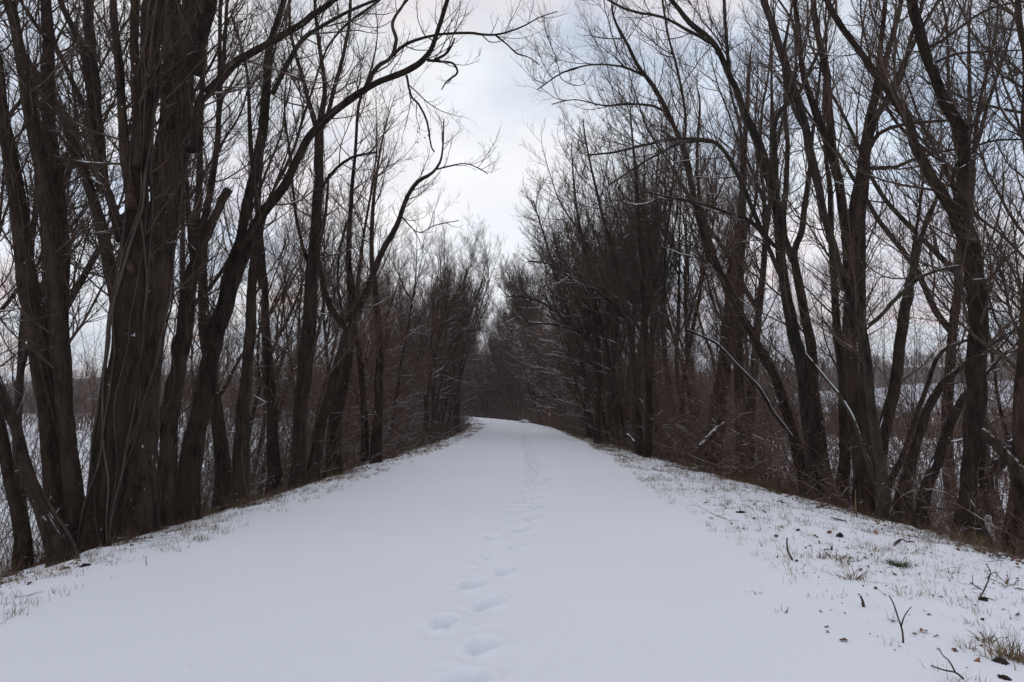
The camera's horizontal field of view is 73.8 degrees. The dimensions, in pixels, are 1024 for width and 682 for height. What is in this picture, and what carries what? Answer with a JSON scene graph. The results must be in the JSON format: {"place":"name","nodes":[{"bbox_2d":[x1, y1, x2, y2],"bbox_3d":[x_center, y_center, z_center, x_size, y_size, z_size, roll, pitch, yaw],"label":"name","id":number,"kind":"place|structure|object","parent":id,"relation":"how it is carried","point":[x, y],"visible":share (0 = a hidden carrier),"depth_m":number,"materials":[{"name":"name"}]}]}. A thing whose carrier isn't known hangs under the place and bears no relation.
{"place":"outdoors","nodes":[
{"label":"outdoors","id":0,"kind":"place"},
{"bbox_2d":[0,408,1023,681],"bbox_3d":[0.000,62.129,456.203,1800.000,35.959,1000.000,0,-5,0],"label":"ground","id":1,"kind":"structure","parent":0,"point":[500,550],"depth_m":6.01,"materials":[{"name":"snow"}]},
{"bbox_2d":[0,409,34,572],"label":"bare tree","id":2,"kind":"object","parent":1,"relation":"on","point":[20,523],"visible":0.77,"depth_m":8.45,"materials":[{"name":"brown plant"}]},
{"bbox_2d":[0,374,80,567],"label":"bare tree","id":3,"kind":"object","parent":1,"relation":"on","point":[58,542],"visible":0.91,"depth_m":7.87,"materials":[{"name":"brown plant"}]},
{"bbox_2d":[0,0,122,545],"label":"bare tree","id":4,"kind":"object","parent":1,"relation":"on","point":[58,183],"visible":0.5,"depth_m":10.21,"materials":[{"name":"brown plant"}]},
{"bbox_2d":[0,23,122,555],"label":"bare tree","id":5,"kind":"object","parent":1,"relation":"on","point":[22,365],"visible":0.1,"depth_m":19.43,"materials":[{"name":"brown plant"}]},
{"bbox_2d":[0,24,125,411],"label":"bare tree","id":6,"kind":"object","parent":1,"relation":"on","point":[2,221],"visible":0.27,"depth_m":15.95,"materials":[{"name":"brown plant"}]},
{"bbox_2d":[0,0,130,168],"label":"bare tree","id":7,"kind":"object","parent":1,"relation":"on","point":[55,44],"visible":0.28,"depth_m":12.44,"materials":[{"name":"brown plant"}]},
{"bbox_2d":[0,90,131,360],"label":"bare tree","id":8,"kind":"object","parent":1,"relation":"on","point":[8,302],"visible":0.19,"depth_m":16.82,"materials":[{"name":"brown plant"}]},
{"bbox_2d":[0,0,156,561],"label":"bare tree","id":9,"kind":"object","parent":1,"relation":"on","point":[61,466],"visible":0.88,"depth_m":9.15,"materials":[{"name":"brown plant"}]},
{"bbox_2d":[0,0,226,518],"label":"bare tree","id":10,"kind":"object","parent":1,"relation":"on","point":[89,186],"visible":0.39,"depth_m":11.81,"materials":[{"name":"brown plant"}]},
{"bbox_2d":[7,0,229,553],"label":"bare tree","id":11,"kind":"object","parent":1,"relation":"on","point":[119,377],"visible":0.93,"depth_m":9.12,"materials":[{"name":"brown plant"}]},
{"bbox_2d":[0,0,290,381],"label":"bare tree","id":12,"kind":"object","parent":1,"relation":"on","point":[83,276],"visible":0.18,"depth_m":17.68,"materials":[{"name":"brown plant"}]},
{"bbox_2d":[0,454,322,574],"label":"undergrowth","id":13,"kind":"object","parent":1,"relation":"on","point":[220,506],"visible":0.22,"depth_m":12.21,"materials":[{"name":"brown plant"}]},
{"bbox_2d":[89,0,264,361],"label":"bare tree","id":14,"kind":"object","parent":1,"relation":"on","point":[166,345],"visible":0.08,"depth_m":15.07,"materials":[{"name":"brown plant"}]},
{"bbox_2d":[158,12,243,526],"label":"bare tree","id":15,"kind":"object","parent":1,"relation":"on","point":[181,339],"visible":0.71,"depth_m":10.75,"materials":[{"name":"brown plant"}]},
{"bbox_2d":[154,0,270,513],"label":"bare tree","id":16,"kind":"object","parent":1,"relation":"on","point":[222,461],"visible":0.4,"depth_m":14.10,"materials":[{"name":"brown plant"}]},
{"bbox_2d":[57,0,371,543],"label":"bare tree","id":17,"kind":"object","parent":1,"relation":"on","point":[137,505],"visible":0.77,"depth_m":10.30,"materials":[{"name":"brown plant"}]},
{"bbox_2d":[0,257,432,566],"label":"sapling thicket","id":18,"kind":"object","parent":1,"relation":"on","point":[36,469],"visible":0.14,"depth_m":17.23,"materials":[{"name":"brown plant"}]},
{"bbox_2d":[174,0,287,484],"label":"bare tree","id":19,"kind":"object","parent":1,"relation":"on","point":[209,187],"visible":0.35,"depth_m":13.51,"materials":[{"name":"brown plant"}]},
{"bbox_2d":[2,376,481,554],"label":"undergrowth","id":20,"kind":"object","parent":1,"relation":"on","point":[415,439],"visible":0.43,"depth_m":22.11,"materials":[{"name":"brown plant"}]},
{"bbox_2d":[0,423,484,623],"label":"verge grass","id":21,"kind":"structure","parent":1,"relation":"on","point":[221,520],"depth_m":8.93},
{"bbox_2d":[4,218,499,543],"bbox_3d":[-9.305,2.715,40.930,17.459,11.185,44.357,0,-5,0],"label":"sapling thicket","id":22,"kind":"object","parent":1,"relation":"on","point":[354,403],"visible":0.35,"depth_m":27.97,"materials":[{"name":"brown plant"}]},
{"bbox_2d":[168,1,341,418],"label":"bare tree","id":23,"kind":"object","parent":1,"relation":"on","point":[219,274],"visible":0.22,"depth_m":20.21,"materials":[{"name":"brown plant"}]},
{"bbox_2d":[177,130,339,396],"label":"bare tree","id":24,"kind":"object","parent":1,"relation":"on","point":[213,298],"visible":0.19,"depth_m":24.93,"materials":[{"name":"brown plant"}]},
{"bbox_2d":[212,1,323,508],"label":"bare tree","id":25,"kind":"object","parent":1,"relation":"on","point":[240,474],"visible":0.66,"depth_m":13.42,"materials":[{"name":"brown plant"}]},
{"bbox_2d":[220,0,318,496],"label":"bare tree","id":26,"kind":"object","parent":1,"relation":"on","point":[273,451],"visible":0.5,"depth_m":15.88,"materials":[{"name":"brown plant"}]},
{"bbox_2d":[198,165,345,436],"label":"bare tree","id":27,"kind":"object","parent":1,"relation":"on","point":[284,293],"visible":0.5,"depth_m":23.21,"materials":[{"name":"brown plant"}]},
{"bbox_2d":[250,196,318,482],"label":"bare tree","id":28,"kind":"object","parent":1,"relation":"on","point":[277,296],"visible":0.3,"depth_m":25.19,"materials":[{"name":"brown plant"}]},
{"bbox_2d":[259,173,375,492],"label":"bare tree","id":29,"kind":"object","parent":1,"relation":"on","point":[300,324],"visible":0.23,"depth_m":27.71,"materials":[{"name":"brown plant"}]},
{"bbox_2d":[261,151,377,482],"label":"bare tree","id":30,"kind":"object","parent":1,"relation":"on","point":[319,329],"visible":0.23,"depth_m":28.29,"materials":[{"name":"brown plant"}]},
{"bbox_2d":[215,0,430,490],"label":"bare tree","id":31,"kind":"object","parent":1,"relation":"on","point":[308,339],"visible":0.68,"depth_m":15.82,"materials":[{"name":"brown plant"}]},
{"bbox_2d":[276,0,401,478],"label":"bare tree","id":32,"kind":"object","parent":1,"relation":"on","point":[341,392],"visible":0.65,"depth_m":18.32,"materials":[{"name":"brown plant"}]},
{"bbox_2d":[308,217,381,447],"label":"bare tree","id":33,"kind":"object","parent":1,"relation":"on","point":[330,364],"visible":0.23,"depth_m":25.50,"materials":[{"name":"brown plant"}]},
{"bbox_2d":[292,157,424,387],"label":"bare tree","id":34,"kind":"object","parent":1,"relation":"on","point":[367,234],"visible":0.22,"depth_m":33.67,"materials":[{"name":"brown plant"}]},
{"bbox_2d":[316,248,416,449],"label":"bare tree","id":35,"kind":"object","parent":1,"relation":"on","point":[368,357],"visible":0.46,"depth_m":30.68,"materials":[{"name":"brown plant"}]},
{"bbox_2d":[173,0,569,523],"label":"bare tree","id":36,"kind":"object","parent":1,"relation":"on","point":[188,477],"visible":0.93,"depth_m":12.29,"materials":[{"name":"brown plant"}]},
{"bbox_2d":[312,47,432,463],"bbox_3d":[-4.717,-2.684,21.067,3.190,13.378,4.244,4,-7,-37],"label":"bare tree","id":37,"kind":"object","parent":1,"relation":"on","point":[377,385],"visible":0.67,"depth_m":20.71,"materials":[{"name":"brown plant"}]},
{"bbox_2d":[10,341,766,432],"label":"wood","id":38,"kind":"object","parent":1,"relation":"on","point":[87,402],"visible":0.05,"depth_m":157.92,"materials":[{"name":"brown plant"}]},
{"bbox_2d":[342,218,440,402],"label":"bare tree","id":39,"kind":"object","parent":1,"relation":"on","point":[394,299],"visible":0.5,"depth_m":33.15,"materials":[{"name":"brown plant"}]},
{"bbox_2d":[296,108,501,483],"bbox_3d":[-2.928,-1.170,17.500,5.354,10.010,2.272,0,-5,-5],"label":"bare tree","id":40,"kind":"object","parent":1,"relation":"on","point":[324,410],"visible":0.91,"depth_m":17.18,"materials":[{"name":"brown plant"}]},
{"bbox_2d":[376,184,460,453],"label":"bare tree","id":41,"kind":"object","parent":1,"relation":"on","point":[410,313],"visible":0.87,"depth_m":30.99,"materials":[{"name":"brown plant"}]},
{"bbox_2d":[413,223,463,430],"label":"bare tree","id":42,"kind":"object","parent":1,"relation":"on","point":[441,312],"visible":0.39,"depth_m":41.82,"materials":[{"name":"brown plant"}]},
{"bbox_2d":[407,223,491,445],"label":"bare tree","id":43,"kind":"object","parent":1,"relation":"on","point":[438,333],"visible":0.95,"depth_m":31.91,"materials":[{"name":"brown plant"}]},
{"bbox_2d":[415,280,483,438],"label":"bare tree","id":44,"kind":"object","parent":1,"relation":"on","point":[454,331],"visible":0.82,"depth_m":34.34,"materials":[{"name":"brown plant"}]},
{"bbox_2d":[420,292,490,436],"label":"bare tree","id":45,"kind":"object","parent":1,"relation":"on","point":[466,346],"visible":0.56,"depth_m":38.27,"materials":[{"name":"brown plant"}]},
{"bbox_2d":[424,263,502,431],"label":"bare tree","id":46,"kind":"object","parent":1,"relation":"on","point":[459,395],"visible":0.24,"depth_m":45.07,"materials":[{"name":"brown plant"}]},
{"bbox_2d":[433,216,494,439],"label":"bare tree","id":47,"kind":"object","parent":1,"relation":"on","point":[446,372],"visible":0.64,"depth_m":37.56,"materials":[{"name":"brown plant"}]},
{"bbox_2d":[445,253,501,431],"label":"bare tree","id":48,"kind":"object","parent":1,"relation":"on","point":[452,402],"visible":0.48,"depth_m":42.64,"materials":[{"name":"brown plant"}]},
{"bbox_2d":[445,202,521,432],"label":"bare tree","id":49,"kind":"object","parent":1,"relation":"on","point":[463,367],"visible":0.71,"depth_m":44.43,"materials":[{"name":"brown plant"}]},
{"bbox_2d":[475,315,519,420],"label":"bare tree","id":50,"kind":"object","parent":1,"relation":"on","point":[499,355],"visible":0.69,"depth_m":92.97,"materials":[{"name":"brown plant"}]},
{"bbox_2d":[460,389,558,425],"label":"undergrowth","id":51,"kind":"object","parent":1,"relation":"on","point":[503,416],"visible":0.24,"depth_m":88.52,"materials":[{"name":"brown plant"}]},
{"bbox_2d":[512,328,569,422],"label":"bare tree","id":52,"kind":"object","parent":1,"relation":"on","point":[543,393],"visible":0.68,"depth_m":53.21,"materials":[{"name":"brown plant"}]},
{"bbox_2d":[488,171,619,437],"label":"bare tree","id":53,"kind":"object","parent":1,"relation":"on","point":[588,431],"visible":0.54,"depth_m":35.84,"materials":[{"name":"brown plant"}]},
{"bbox_2d":[490,116,624,443],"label":"bare tree","id":54,"kind":"object","parent":1,"relation":"on","point":[578,333],"visible":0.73,"depth_m":30.80,"materials":[{"name":"brown plant"}]},
{"bbox_2d":[521,312,612,437],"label":"bare tree","id":55,"kind":"object","parent":1,"relation":"on","point":[568,401],"visible":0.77,"depth_m":33.16,"materials":[{"name":"brown plant"}]},
{"bbox_2d":[522,148,613,414],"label":"bare tree","id":56,"kind":"object","parent":1,"relation":"on","point":[566,193],"visible":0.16,"depth_m":36.47,"materials":[{"name":"brown plant"}]},
{"bbox_2d":[535,246,603,435],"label":"bare tree","id":57,"kind":"object","parent":1,"relation":"on","point":[590,413],"visible":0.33,"depth_m":35.33,"materials":[{"name":"brown plant"}]},
{"bbox_2d":[532,206,619,441],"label":"bare tree","id":58,"kind":"object","parent":1,"relation":"on","point":[602,409],"visible":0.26,"depth_m":33.84,"materials":[{"name":"brown plant"}]},
{"bbox_2d":[460,326,714,420],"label":"trees","id":59,"kind":"object","parent":1,"relation":"on","point":[494,394],"visible":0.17,"depth_m":100.74,"materials":[{"name":"brown plant"}]},
{"bbox_2d":[513,88,663,454],"bbox_3d":[2.949,-2.639,25.050,3.921,14.113,5.545,-5,-7,44],"label":"bare tree","id":60,"kind":"object","parent":1,"relation":"on","point":[609,240],"visible":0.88,"depth_m":25.04,"materials":[{"name":"brown plant"}]},
{"bbox_2d":[545,193,639,446],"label":"bare tree","id":61,"kind":"object","parent":1,"relation":"on","point":[598,301],"visible":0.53,"depth_m":30.55,"materials":[{"name":"brown plant"}]},
{"bbox_2d":[549,137,653,451],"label":"bare tree","id":62,"kind":"object","parent":1,"relation":"on","point":[622,258],"visible":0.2,"depth_m":31.39,"materials":[{"name":"brown plant"}]},
{"bbox_2d":[552,101,662,455],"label":"bare tree","id":63,"kind":"object","parent":1,"relation":"on","point":[586,214],"visible":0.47,"depth_m":29.50,"materials":[{"name":"brown plant"}]},
{"bbox_2d":[518,52,698,446],"bbox_3d":[4.256,-3.866,31.706,8.596,18.852,5.586,0,-5,3],"label":"bare tree","id":64,"kind":"object","parent":1,"relation":"on","point":[561,205],"visible":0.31,"depth_m":32.16,"materials":[{"name":"brown plant"}]},
{"bbox_2d":[570,160,646,444],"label":"bare tree","id":65,"kind":"object","parent":1,"relation":"on","point":[612,386],"visible":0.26,"depth_m":32.91,"materials":[{"name":"brown plant"}]},
{"bbox_2d":[583,69,688,463],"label":"bare tree","id":66,"kind":"object","parent":1,"relation":"on","point":[664,290],"visible":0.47,"depth_m":29.65,"materials":[{"name":"brown plant"}]},
{"bbox_2d":[590,48,708,457],"bbox_3d":[4.716,-3.435,23.644,4.110,15.335,3.102,4,-7,-40],"label":"bare tree","id":67,"kind":"object","parent":1,"relation":"on","point":[647,351],"visible":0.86,"depth_m":23.29,"materials":[{"name":"brown plant"}]},
{"bbox_2d":[613,129,697,460],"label":"bare tree","id":68,"kind":"object","parent":1,"relation":"on","point":[678,271],"visible":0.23,"depth_m":30.83,"materials":[{"name":"brown plant"}]},
{"bbox_2d":[611,78,701,441],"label":"bare tree","id":69,"kind":"object","parent":1,"relation":"on","point":[653,314],"visible":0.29,"depth_m":30.58,"materials":[{"name":"brown plant"}]},
{"bbox_2d":[509,0,807,496],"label":"bare tree","id":70,"kind":"object","parent":1,"relation":"on","point":[777,386],"visible":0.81,"depth_m":17.14,"materials":[{"name":"brown plant"}]},
{"bbox_2d":[631,219,719,433],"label":"bare tree","id":71,"kind":"object","parent":1,"relation":"on","point":[682,303],"visible":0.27,"depth_m":31.13,"materials":[{"name":"brown plant"}]},
{"bbox_2d":[661,120,733,440],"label":"bare tree","id":72,"kind":"object","parent":1,"relation":"on","point":[690,315],"visible":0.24,"depth_m":30.87,"materials":[{"name":"brown plant"}]},
{"bbox_2d":[662,78,736,460],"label":"bare tree","id":73,"kind":"object","parent":1,"relation":"on","point":[701,281],"visible":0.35,"depth_m":27.10,"materials":[{"name":"brown plant"}]},
{"bbox_2d":[589,0,818,478],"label":"bare tree","id":74,"kind":"object","parent":1,"relation":"on","point":[764,258],"visible":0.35,"depth_m":23.98,"materials":[{"name":"brown plant"}]},
{"bbox_2d":[573,0,844,502],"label":"bare tree","id":75,"kind":"object","parent":1,"relation":"on","point":[803,372],"visible":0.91,"depth_m":15.08,"materials":[{"name":"brown plant"}]},
{"bbox_2d":[638,167,783,468],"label":"bare tree","id":76,"kind":"object","parent":1,"relation":"on","point":[682,274],"visible":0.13,"depth_m":32.71,"materials":[{"name":"brown plant"}]},
{"bbox_2d":[675,143,752,399],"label":"bare tree","id":77,"kind":"object","parent":1,"relation":"on","point":[706,280],"visible":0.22,"depth_m":27.09,"materials":[{"name":"brown plant"}]},
{"bbox_2d":[660,13,798,472],"bbox_3d":[7.065,-3.311,22.466,4.146,15.973,3.523,0,-5,0],"label":"bare tree","id":78,"kind":"object","parent":1,"relation":"on","point":[723,387],"visible":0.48,"depth_m":22.05,"materials":[{"name":"brown plant"}]},
{"bbox_2d":[687,325,792,436],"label":"sapling","id":79,"kind":"object","parent":1,"relation":"on","point":[764,396],"visible":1,"depth_m":14.96,"materials":[{"name":"brown plant"}]},
{"bbox_2d":[693,12,804,478],"bbox_3d":[7.368,-3.174,20.646,3.170,15.521,2.068,-3,-6,32],"label":"bare tree","id":80,"kind":"object","parent":1,"relation":"on","point":[737,384],"visible":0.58,"depth_m":20.60,"materials":[{"name":"brown plant"}]},
{"bbox_2d":[510,382,1011,547],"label":"undergrowth","id":81,"kind":"object","parent":1,"relation":"on","point":[780,473],"visible":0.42,"depth_m":18.40,"materials":[{"name":"brown plant"}]},
{"bbox_2d":[520,114,1023,536],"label":"sapling thicket","id":82,"kind":"object","parent":1,"relation":"on","point":[695,381],"visible":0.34,"depth_m":21.18,"materials":[{"name":"brown plant"}]},
{"bbox_2d":[743,0,833,498],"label":"bare tree","id":83,"kind":"object","parent":1,"relation":"on","point":[817,399],"visible":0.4,"depth_m":15.99,"materials":[{"name":"brown plant"}]},
{"bbox_2d":[733,0,903,522],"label":"bare tree","id":84,"kind":"object","parent":1,"relation":"on","point":[844,284],"visible":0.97,"depth_m":12.38,"materials":[{"name":"brown plant"}]},
{"bbox_2d":[754,0,920,507],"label":"bare tree","id":85,"kind":"object","parent":1,"relation":"on","point":[842,409],"visible":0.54,"depth_m":14.35,"materials":[{"name":"brown plant"}]},
{"bbox_2d":[720,0,1023,526],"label":"bare tree","id":86,"kind":"object","parent":1,"relation":"on","point":[951,318],"visible":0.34,"depth_m":19.25,"materials":[{"name":"brown plant"}]},
{"bbox_2d":[733,0,1019,516],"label":"bare tree","id":87,"kind":"object","parent":1,"relation":"on","point":[855,404],"visible":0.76,"depth_m":13.16,"materials":[{"name":"brown plant"}]},
{"bbox_2d":[753,0,1017,547],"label":"bare tree","id":88,"kind":"object","parent":1,"relation":"on","point":[941,257],"visible":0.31,"depth_m":17.35,"materials":[{"name":"twig bark"},{"name":"dark bark"},{"name":"snow"}]},
{"bbox_2d":[813,0,967,486],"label":"bare tree","id":89,"kind":"object","parent":1,"relation":"on","point":[863,248],"visible":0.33,"depth_m":13.74,"materials":[{"name":"brown plant"}]},
{"bbox_2d":[786,446,1023,559],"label":"undergrowth","id":90,"kind":"object","parent":1,"relation":"on","point":[950,509],"visible":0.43,"depth_m":11.02,"materials":[{"name":"brown plant"}]},
{"bbox_2d":[978,428,1023,485],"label":"fallen log","id":91,"kind":"object","parent":90,"relation":"on","point":[1011,461],"visible":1,"depth_m":9.39,"materials":[{"name":"wood"}]},
{"bbox_2d":[805,0,1023,546],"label":"bare tree","id":92,"kind":"object","parent":1,"relation":"on","point":[974,442],"visible":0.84,"depth_m":10.27,"materials":[{"name":"brown plant"}]},
{"bbox_2d":[859,48,986,463],"bbox_3d":[8.496,-1.373,14.049,3.302,10.403,2.282,-2,-6,16],"label":"bare tree","id":93,"kind":"object","parent":1,"relation":"on","point":[893,394],"visible":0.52,"depth_m":13.78,"materials":[{"name":"brown plant"}]},
{"bbox_2d":[889,309,967,489],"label":"bare tree","id":94,"kind":"object","parent":1,"relation":"on","point":[925,391],"visible":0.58,"depth_m":14.41,"materials":[{"name":"brown plant"}]},
{"bbox_2d":[865,0,1023,556],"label":"bare tree","id":95,"kind":"object","parent":1,"relation":"on","point":[1016,492],"visible":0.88,"depth_m":9.99,"materials":[{"name":"brown plant"}]},
{"bbox_2d":[892,304,1018,523],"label":"bare tree","id":96,"kind":"object","parent":1,"relation":"on","point":[928,407],"visible":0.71,"depth_m":12.75,"materials":[{"name":"brown plant"}]},
{"bbox_2d":[893,203,1022,477],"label":"bare tree","id":97,"kind":"object","parent":1,"relation":"on","point":[1001,411],"visible":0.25,"depth_m":17.59,"materials":[{"name":"brown plant"}]},
{"bbox_2d":[911,287,1017,529],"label":"bare tree","id":98,"kind":"object","parent":1,"relation":"on","point":[938,458],"visible":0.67,"depth_m":11.83,"materials":[{"name":"brown plant"}]},
{"bbox_2d":[946,142,1023,375],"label":"bare tree","id":99,"kind":"object","parent":1,"relation":"on","point":[985,264],"visible":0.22,"depth_m":21.02,"materials":[{"name":"plant"}]},
{"bbox_2d":[968,624,1023,669],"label":"grass tuft","id":100,"kind":"object","parent":1,"relation":"on","point":[1017,657],"visible":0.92,"depth_m":4.47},
{"bbox_2d":[984,414,1011,516],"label":"bare tree","id":101,"kind":"object","parent":1,"relation":"on","point":[993,466],"visible":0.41,"depth_m":11.75,"materials":[{"name":"plant"}]},
{"bbox_2d":[0,0,1023,423],"label":"sky","id":102,"kind":"structure","parent":0,"point":[486,93],"materials":[{"name":"white"}]},
{"bbox_2d":[539,423,1023,558],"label":"verge grass","id":103,"kind":"structure","parent":0,"point":[959,540],"depth_m":12.46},
{"bbox_2d":[560,430,1022,681],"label":"verge grass","id":104,"kind":"structure","parent":0,"point":[687,474],"depth_m":9.37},
{"bbox_2d":[643,349,1016,415],"bbox_3d":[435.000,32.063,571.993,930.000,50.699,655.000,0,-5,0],"label":"hill","id":105,"kind":"structure","parent":0,"point":[919,376],"depth_m":436.73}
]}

